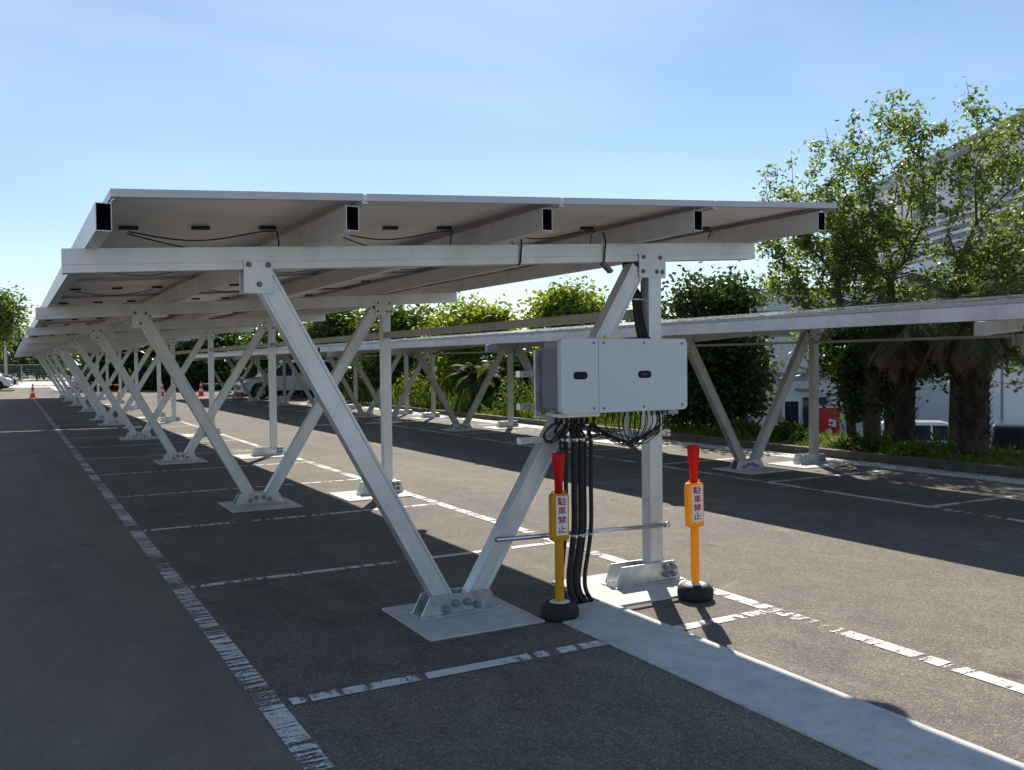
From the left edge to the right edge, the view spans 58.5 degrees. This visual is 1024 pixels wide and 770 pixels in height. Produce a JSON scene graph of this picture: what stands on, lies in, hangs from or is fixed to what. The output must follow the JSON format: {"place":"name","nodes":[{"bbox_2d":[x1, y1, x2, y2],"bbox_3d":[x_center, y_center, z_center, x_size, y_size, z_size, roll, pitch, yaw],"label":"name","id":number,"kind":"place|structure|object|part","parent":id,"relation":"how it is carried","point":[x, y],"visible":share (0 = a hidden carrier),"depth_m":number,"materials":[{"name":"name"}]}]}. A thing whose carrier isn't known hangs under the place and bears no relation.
{"place":"outdoors","nodes":[
{"label":"outdoors","id":0,"kind":"place"},
{"bbox_2d":[0,372,1023,769],"bbox_3d":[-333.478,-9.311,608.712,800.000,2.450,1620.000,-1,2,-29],"label":"ground","id":1,"kind":"structure","parent":0,"point":[110,656],"depth_m":5.84,"materials":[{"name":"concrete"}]},
{"bbox_2d":[0,376,12,389],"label":"parked car","id":2,"kind":"object","parent":1,"relation":"on","point":[6,381],"visible":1,"depth_m":61.03,"materials":[{"name":"silver metal"}]},
{"bbox_2d":[29,384,36,397],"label":"traffic cone","id":3,"kind":"object","parent":1,"relation":"on","point":[32,394],"visible":0.98,"depth_m":45.24,"materials":[{"name":"red plastic"}]},
{"bbox_2d":[8,378,69,387],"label":"concrete apron","id":4,"kind":"object","parent":1,"relation":"on","point":[26,383],"depth_m":83.35,"materials":[{"name":"grey concrete"}]},
{"bbox_2d":[0,373,18,387],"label":"parked car","id":5,"kind":"object","parent":4,"relation":"on","point":[15,380],"visible":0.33,"depth_m":66.41,"materials":[{"name":"white paint"}]},
{"bbox_2d":[0,281,38,361],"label":"broadleaf tree","id":6,"kind":"object","parent":4,"relation":"on","point":[8,324],"visible":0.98,"depth_m":87.98,"materials":[{"name":"green plant"}]},
{"bbox_2d":[0,323,55,379],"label":"evergreen tree","id":7,"kind":"object","parent":4,"relation":"on","point":[18,343],"visible":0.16,"depth_m":103.16,"materials":[{"name":"green plant"}]},
{"bbox_2d":[0,364,69,382],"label":"fence","id":8,"kind":"object","parent":4,"relation":"on","point":[21,373],"visible":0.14,"depth_m":86.76,"materials":[{"name":"metal"}]},
{"bbox_2d":[42,383,60,390],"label":"road line","id":9,"kind":"object","parent":4,"relation":"on","point":[54,387],"visible":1,"depth_m":70.08,"materials":[{"name":"white paint"}]},
{"bbox_2d":[4,310,262,374],"bbox_3d":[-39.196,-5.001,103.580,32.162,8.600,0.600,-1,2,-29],"label":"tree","id":10,"kind":"object","parent":4,"relation":"on","point":[5,358],"visible":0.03,"depth_m":95.88,"materials":[{"name":"plant"}]},
{"bbox_2d":[0,347,80,380],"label":"hedge","id":11,"kind":"object","parent":1,"relation":"on","point":[30,360],"visible":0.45,"depth_m":99.93,"materials":[{"name":"green plant"}]},
{"bbox_2d":[14,339,190,420],"bbox_3d":[-16.919,-0.465,36.086,4.627,2.632,26.090,-1,2,-29],"label":"solar carport","id":12,"kind":"object","parent":1,"relation":"on","point":[38,353],"visible":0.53,"depth_m":31.69,"materials":[{"name":"metal"}]},
{"bbox_2d":[62,345,165,390],"bbox_3d":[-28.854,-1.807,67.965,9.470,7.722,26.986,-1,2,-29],"label":"evergreen tree","id":13,"kind":"object","parent":1,"relation":"on","point":[129,361],"visible":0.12,"depth_m":57.90,"materials":[{"name":"green plant"}]},
{"bbox_2d":[78,440,224,447],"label":"painted line","id":14,"kind":"object","parent":1,"relation":"on","point":[141,444],"visible":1,"depth_m":17.88,"materials":[{"name":"paint"}]},
{"bbox_2d":[161,382,164,396],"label":"traffic cone","id":15,"kind":"object","parent":1,"relation":"on","point":[162,392],"visible":0.6,"depth_m":45.23,"materials":[{"name":"red plastic"}]},
{"bbox_2d":[86,450,250,459],"bbox_3d":[-5.760,1.199,15.838,2.950,0.001,0.080,-1,2,-29],"label":"painted line","id":16,"kind":"object","parent":1,"relation":"on","point":[160,455],"visible":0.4,"depth_m":15.66,"materials":[{"name":"paint"}]},
{"bbox_2d":[35,400,333,769],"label":"painted line","id":17,"kind":"object","parent":1,"relation":"on","point":[284,714],"visible":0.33,"depth_m":4.84,"materials":[{"name":"paint"}]},
{"bbox_2d":[117,328,257,389],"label":"evergreen tree","id":18,"kind":"object","parent":1,"relation":"on","point":[196,374],"visible":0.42,"depth_m":56.16,"materials":[{"name":"green plant"}]},
{"bbox_2d":[197,382,205,395],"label":"traffic cone","id":19,"kind":"object","parent":1,"relation":"on","point":[201,392],"visible":0.97,"depth_m":45.25,"materials":[{"name":"red plastic"}]},
{"bbox_2d":[104,462,301,474],"bbox_3d":[-4.556,1.243,13.647,2.950,0.001,0.080,-1,2,-29],"label":"painted line","id":20,"kind":"object","parent":1,"relation":"on","point":[186,469],"visible":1,"depth_m":13.52,"materials":[{"name":"paint"}]},
{"bbox_2d":[118,479,357,497],"bbox_3d":[-3.352,1.286,11.457,2.950,0.001,0.080,-1,2,-29],"label":"painted line","id":21,"kind":"object","parent":1,"relation":"on","point":[232,488],"visible":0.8,"depth_m":11.31,"materials":[{"name":"paint"}]},
{"bbox_2d":[217,322,312,394],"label":"evergreen tree","id":22,"kind":"object","parent":1,"relation":"on","point":[252,372],"visible":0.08,"depth_m":46.71,"materials":[{"name":"green plant"}]},
{"bbox_2d":[234,360,340,398],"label":"parked van","id":23,"kind":"object","parent":1,"relation":"on","point":[253,387],"visible":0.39,"depth_m":41.02,"materials":[{"name":"white paint"}]},
{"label":"side window","id":24,"kind":"part","parent":23,"relation":"part of","materials":[{"name":"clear glass"}]},
{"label":"side window","id":25,"kind":"part","parent":23,"relation":"part of","materials":[{"name":"black glass"}]},
{"bbox_2d":[144,504,430,530],"bbox_3d":[-2.147,1.330,9.267,2.950,0.001,0.080,-1,2,-29],"label":"painted line","id":26,"kind":"object","parent":1,"relation":"on","point":[277,518],"visible":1,"depth_m":9.20,"materials":[{"name":"paint"}]},
{"bbox_2d":[193,337,435,417],"bbox_3d":[-8.533,-0.375,34.433,3.543,2.354,22.310,-1,2,-29],"label":"solar carport","id":27,"kind":"object","parent":1,"relation":"on","point":[283,354],"visible":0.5,"depth_m":31.11,"materials":[{"name":"metal"}]},
{"bbox_2d":[267,307,378,396],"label":"broadleaf tree","id":28,"kind":"object","parent":1,"relation":"on","point":[337,324],"visible":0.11,"depth_m":42.96,"materials":[{"name":"green plant"}]},
{"bbox_2d":[191,542,553,587],"bbox_3d":[-0.943,1.373,7.076,2.950,0.001,0.080,-1,2,-29],"label":"painted line","id":29,"kind":"object","parent":1,"relation":"on","point":[340,568],"visible":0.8,"depth_m":6.92,"materials":[{"name":"paint"}]},
{"bbox_2d":[336,351,447,397],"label":"evergreen tree","id":30,"kind":"object","parent":1,"relation":"on","point":[411,366],"visible":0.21,"depth_m":35.30,"materials":[{"name":"green plant"}]},
{"bbox_2d":[346,299,465,391],"bbox_3d":[-3.972,-1.142,38.113,6.515,5.538,6.197,-1,2,-29],"label":"broadleaf tree","id":31,"kind":"object","parent":1,"relation":"on","point":[402,319],"visible":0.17,"depth_m":37.13,"materials":[{"name":"green plant"}]},
{"bbox_2d":[19,188,836,641],"bbox_3d":[-5.274,-0.100,15.155,4.868,2.730,22.990,-1,2,-29],"label":"solar carport","id":32,"kind":"object","parent":1,"relation":"on","point":[155,268],"visible":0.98,"depth_m":6.13,"materials":[{"name":"metal"}]},
{"bbox_2d":[533,335,686,424],"bbox_3d":[0.646,-0.040,5.911,1.045,0.558,0.284,-1,2,-29],"label":"inverter cabinet","id":33,"kind":"object","parent":32,"relation":"attached to","point":[581,378],"visible":0.98,"depth_m":5.76,"materials":[{"name":"grey metal"}]},
{"bbox_2d":[543,420,599,603],"bbox_3d":[0.361,0.814,5.812,0.429,1.185,0.122,-1,2,-29],"label":"conduit bundle","id":34,"kind":"object","parent":33,"relation":"attached to","point":[579,533],"visible":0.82,"depth_m":5.84,"materials":[{"name":"black plastic"}]},
{"bbox_2d":[592,411,667,446],"bbox_3d":[0.797,0.298,6.054,0.560,0.231,0.136,-1,2,-29],"label":"string cable bundle","id":35,"kind":"object","parent":33,"relation":"hanging from","point":[644,435],"visible":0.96,"depth_m":6.01,"materials":[{"name":"black rubber"}]},
{"bbox_2d":[288,640,606,704],"bbox_3d":[-0.256,1.429,4.602,1.730,0.001,0.090,-1,2,-29],"label":"painted line","id":36,"kind":"object","parent":1,"relation":"on","point":[429,675],"visible":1,"depth_m":4.56,"materials":[{"name":"paint"}]},
{"bbox_2d":[411,291,525,397],"bbox_3d":[-1.187,-0.921,32.929,4.704,5.107,4.695,-1,2,-29],"label":"broadleaf tree","id":37,"kind":"object","parent":1,"relation":"on","point":[477,314],"visible":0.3,"depth_m":32.27,"materials":[{"name":"green plant"}]},
{"bbox_2d":[461,346,541,402],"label":"evergreen tree","id":38,"kind":"object","parent":1,"relation":"on","point":[517,365],"visible":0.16,"depth_m":29.30,"materials":[{"name":"green plant"}]},
{"bbox_2d":[512,275,631,349],"bbox_3d":[2.088,-0.540,32.940,4.905,6.844,4.722,-1,1,2],"label":"broadleaf tree","id":39,"kind":"object","parent":1,"relation":"on","point":[573,300],"visible":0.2,"depth_m":32.23,"materials":[{"name":"green plant"}]},
{"bbox_2d":[182,422,1023,693],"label":"painted line","id":40,"kind":"object","parent":1,"relation":"on","point":[989,678],"visible":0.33,"depth_m":5.09,"materials":[{"name":"paint"}]},
{"bbox_2d":[229,400,1023,521],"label":"painted line","id":41,"kind":"object","parent":1,"relation":"on","point":[741,478],"visible":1,"depth_m":11.11,"materials":[{"name":"paint"}]},
{"bbox_2d":[620,319,665,411],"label":"evergreen tree","id":42,"kind":"object","parent":1,"relation":"on","point":[631,321],"depth_m":26.77,"materials":[{"name":"green plant"}]},
{"bbox_2d":[320,294,1023,474],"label":"solar carport","id":43,"kind":"object","parent":1,"relation":"on","point":[993,315],"visible":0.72,"depth_m":12.84,"materials":[{"name":"metal"}]},
{"bbox_2d":[342,375,1023,467],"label":"grass","id":44,"kind":"structure","parent":1,"relation":"on","point":[462,403],"depth_m":18.81,"materials":[{"name":"green plant"}]},
{"bbox_2d":[368,369,436,406],"bbox_3d":[-3.509,0.092,31.905,2.314,1.327,2.453,0,2,27],"label":"shrub","id":45,"kind":"object","parent":44,"relation":"on","point":[412,387],"visible":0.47,"depth_m":31.83,"materials":[{"name":"green plant"}]},
{"bbox_2d":[440,360,506,403],"bbox_3d":[-1.039,-0.001,27.676,2.100,1.540,1.890,-1,2,-29],"label":"cycad","id":46,"kind":"object","parent":44,"relation":"on","point":[477,375],"visible":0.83,"depth_m":27.24,"materials":[{"name":"green plant"}]},
{"bbox_2d":[483,376,533,415],"bbox_3d":[0.049,0.260,25.234,1.713,1.246,1.843,-1,2,-29],"label":"shrub","id":47,"kind":"object","parent":44,"relation":"on","point":[518,395],"visible":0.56,"depth_m":25.21,"materials":[{"name":"green plant"}]},
{"bbox_2d":[661,260,791,428],"bbox_3d":[4.204,-0.808,19.561,3.510,3.932,3.034,0,1,6],"label":"evergreen tree","id":48,"kind":"object","parent":44,"relation":"on","point":[742,377],"visible":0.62,"depth_m":18.95,"materials":[{"name":"green plant"}]},
{"bbox_2d":[707,418,778,438],"bbox_3d":[4.322,0.841,17.455,1.563,0.451,1.592,-1,1,3],"label":"shrub","id":49,"kind":"object","parent":44,"relation":"on","point":[748,425],"visible":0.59,"depth_m":17.24,"materials":[{"name":"green plant"}]},
{"bbox_2d":[755,420,824,442],"bbox_3d":[5.014,0.860,16.484,1.282,0.442,1.395,0,2,11],"label":"shrub","id":50,"kind":"object","parent":44,"relation":"on","point":[784,429],"visible":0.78,"depth_m":16.36,"materials":[{"name":"green plant"}]},
{"bbox_2d":[744,108,902,437],"bbox_3d":[5.690,-2.006,16.538,2.890,5.949,2.228,-1,1,2],"label":"broadleaf tree","id":51,"kind":"object","parent":44,"relation":"on","point":[805,244],"visible":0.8,"depth_m":16.37,"materials":[{"name":"green plant"}]},
{"bbox_2d":[823,436,880,452],"bbox_3d":[5.535,0.968,14.643,1.234,0.306,1.234,-1,2,-29],"label":"shrub","id":52,"kind":"object","parent":44,"relation":"on","point":[855,443],"visible":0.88,"depth_m":14.56,"materials":[{"name":"green plant"}]},
{"bbox_2d":[792,304,954,437],"bbox_3d":[6.626,-0.303,16.483,2.506,2.541,3.503,-1,2,-29],"label":"evergreen tree","id":53,"kind":"object","parent":44,"relation":"on","point":[868,389],"visible":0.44,"depth_m":16.17,"materials":[{"name":"green plant"}]},
{"bbox_2d":[873,440,949,457],"bbox_3d":[5.985,0.984,13.814,1.244,0.314,1.145,-1,2,-29],"label":"shrub","id":54,"kind":"object","parent":44,"relation":"on","point":[907,448],"visible":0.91,"depth_m":13.64,"materials":[{"name":"green plant"}]},
{"bbox_2d":[819,296,1008,445],"bbox_3d":[6.115,-0.219,14.794,2.341,2.455,2.698,-1,2,-29],"label":"palm tree","id":55,"kind":"object","parent":44,"relation":"on","point":[904,365],"visible":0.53,"depth_m":14.47,"materials":[{"name":"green plant"}]},
{"bbox_2d":[862,273,1023,454],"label":"palm tree","id":56,"kind":"object","parent":44,"relation":"on","point":[977,359],"visible":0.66,"depth_m":13.38,"materials":[{"name":"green plant"}]},
{"bbox_2d":[345,400,1023,478],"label":"kerb","id":57,"kind":"structure","parent":1,"relation":"on","point":[985,469],"depth_m":14.04,"materials":[{"name":"grey concrete"}]},
{"bbox_2d":[361,406,1023,484],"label":"concrete gutter","id":58,"kind":"object","parent":1,"relation":"on","point":[922,470],"visible":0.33,"depth_m":13.34,"materials":[{"name":"grey concrete"}]},
{"bbox_2d":[516,429,1021,485],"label":"leaf litter","id":59,"kind":"object","parent":58,"relation":"on","point":[846,459],"visible":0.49,"depth_m":13.03,"materials":[{"name":"brown plant"}]},
{"bbox_2d":[677,445,713,602],"bbox_3d":[1.177,0.886,5.905,0.234,0.995,0.234,-2,2,-19],"label":"sign bollard","id":60,"kind":"object","parent":1,"relation":"on","point":[694,589],"visible":1,"depth_m":5.87,"materials":[{"name":"yellow plastic"}]},
{"bbox_2d":[664,457,748,463],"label":"painted line","id":61,"kind":"object","parent":1,"relation":"on","point":[701,460],"visible":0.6,"depth_m":13.96,"materials":[{"name":"paint"}]},
{"bbox_2d":[673,610,769,629],"bbox_3d":[1.252,1.392,5.430,0.690,0.001,0.090,-1,2,-29],"label":"painted line","id":62,"kind":"object","parent":1,"relation":"on","point":[717,620],"visible":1,"depth_m":5.41,"materials":[{"name":"paint"}]},
{"bbox_2d":[540,600,1023,769],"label":"concrete strip","id":63,"kind":"object","parent":1,"relation":"on","point":[877,737],"visible":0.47,"depth_m":4.12,"materials":[{"name":"grey concrete"}]},
{"bbox_2d":[540,453,578,622],"bbox_3d":[0.283,0.907,5.498,0.234,0.995,0.234,-1,2,-22],"label":"sign bollard","id":64,"kind":"object","parent":63,"relation":"on","point":[559,608],"visible":1,"depth_m":5.47,"materials":[{"name":"yellow plastic"}]},
{"bbox_2d":[708,287,904,436],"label":"office building","id":65,"kind":"structure","parent":1,"relation":"on","point":[795,406],"depth_m":42.00,"materials":[{"name":"white concrete"}]},
{"bbox_2d":[757,310,794,336],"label":"window","id":66,"kind":"structure","parent":65,"relation":"in","point":[787,334],"depth_m":41.92,"materials":[{"name":"grey glass"}]},
{"bbox_2d":[782,398,800,423],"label":"door","id":67,"kind":"structure","parent":65,"relation":"in","point":[791,408],"depth_m":41.99,"materials":[{"name":"white glass"}]},
{"bbox_2d":[803,397,826,430],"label":"doorway","id":68,"kind":"structure","parent":65,"relation":"in","point":[822,400],"depth_m":42.01,"materials":[{"name":"black glass"}]},
{"bbox_2d":[769,470,884,481],"bbox_3d":[4.191,1.190,11.995,2.170,0.001,0.090,-1,2,-29],"label":"painted line","id":69,"kind":"object","parent":1,"relation":"on","point":[825,476],"visible":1,"depth_m":11.93,"materials":[{"name":"paint"}]},
{"bbox_2d":[819,404,839,435],"bbox_3d":[13.486,1.830,39.353,1.000,1.950,0.714,-1,1,0],"label":"fire hose cabinet","id":70,"kind":"object","parent":1,"relation":"on","point":[825,417],"visible":0.26,"depth_m":39.00,"materials":[{"name":"red metal"}]},
{"bbox_2d":[818,87,968,434],"bbox_3d":[6.715,-2.074,16.239,2.534,6.294,2.132,0,2,28],"label":"broadleaf tree","id":71,"kind":"object","parent":1,"relation":"on","point":[909,128],"visible":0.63,"depth_m":15.97,"materials":[{"name":"green plant"}]},
{"bbox_2d":[881,420,947,444],"bbox_3d":[15.426,2.152,34.021,3.566,1.620,1.840,0,2,21],"label":"parked car","id":72,"kind":"object","parent":1,"relation":"on","point":[922,426],"visible":0.02,"depth_m":33.41,"materials":[{"name":"white paint"}]},
{"bbox_3d":[14.895,1.751,33.505,0.802,0.540,0.091,0,2,21],"label":"side window","id":73,"kind":"part","parent":72,"relation":"part of","materials":[{"name":"black glass"}]},
{"bbox_3d":[15.708,1.750,33.189,0.802,0.540,0.091,0,2,21],"label":"side window","id":74,"kind":"part","parent":72,"relation":"part of","materials":[{"name":"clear glass"}]},
{"bbox_2d":[832,111,1023,441],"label":"warehouse building","id":75,"kind":"structure","parent":1,"relation":"on","point":[1008,404],"depth_m":37.57,"materials":[{"name":"white metal"}]},
{"bbox_2d":[913,271,935,298],"bbox_3d":[18.170,-4.344,40.323,0.024,1.100,2.200,-1,1,0],"label":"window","id":76,"kind":"structure","parent":75,"relation":"in","point":[929,275],"depth_m":39.76,"materials":[{"name":"grey glass"}]},
{"bbox_2d":[913,188,935,218],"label":"window","id":77,"kind":"structure","parent":75,"relation":"in","point":[914,214],"depth_m":40.35,"materials":[{"name":"grey glass"}]},
{"bbox_2d":[957,166,985,202],"bbox_3d":[18.114,-7.886,36.120,0.025,1.100,2.200,-1,1,0],"label":"window","id":78,"kind":"structure","parent":75,"relation":"in","point":[968,183],"depth_m":36.21,"materials":[{"name":"grey glass"}]},
{"bbox_2d":[1012,149,1023,184],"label":"window","id":79,"kind":"structure","parent":75,"relation":"in","point":[1018,177],"depth_m":32.66,"materials":[{"name":"grey glass"}]},
{"bbox_2d":[906,76,1023,443],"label":"broadleaf tree","id":80,"kind":"object","parent":1,"relation":"on","point":[962,262],"visible":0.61,"depth_m":15.05,"materials":[{"name":"green plant"}]},
{"bbox_2d":[932,494,1023,506],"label":"painted line","id":81,"kind":"object","parent":1,"relation":"on","point":[955,503],"visible":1,"depth_m":9.74,"materials":[{"name":"paint"}]},
{"bbox_2d":[990,420,1023,450],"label":"parked van","id":82,"kind":"object","parent":1,"relation":"on","point":[1005,432],"visible":0.04,"depth_m":27.24,"materials":[{"name":"blue paint"}]},
{"bbox_3d":[14.914,1.631,27.090,1.226,0.690,0.087,0,2,28],"label":"rear window","id":83,"kind":"part","parent":82,"relation":"part of","materials":[{"name":"black glass"}]},
{"bbox_2d":[0,0,1023,352],"label":"sky","id":84,"kind":"structure","parent":0,"point":[615,99],"materials":[{"name":"blue"}]}
]}

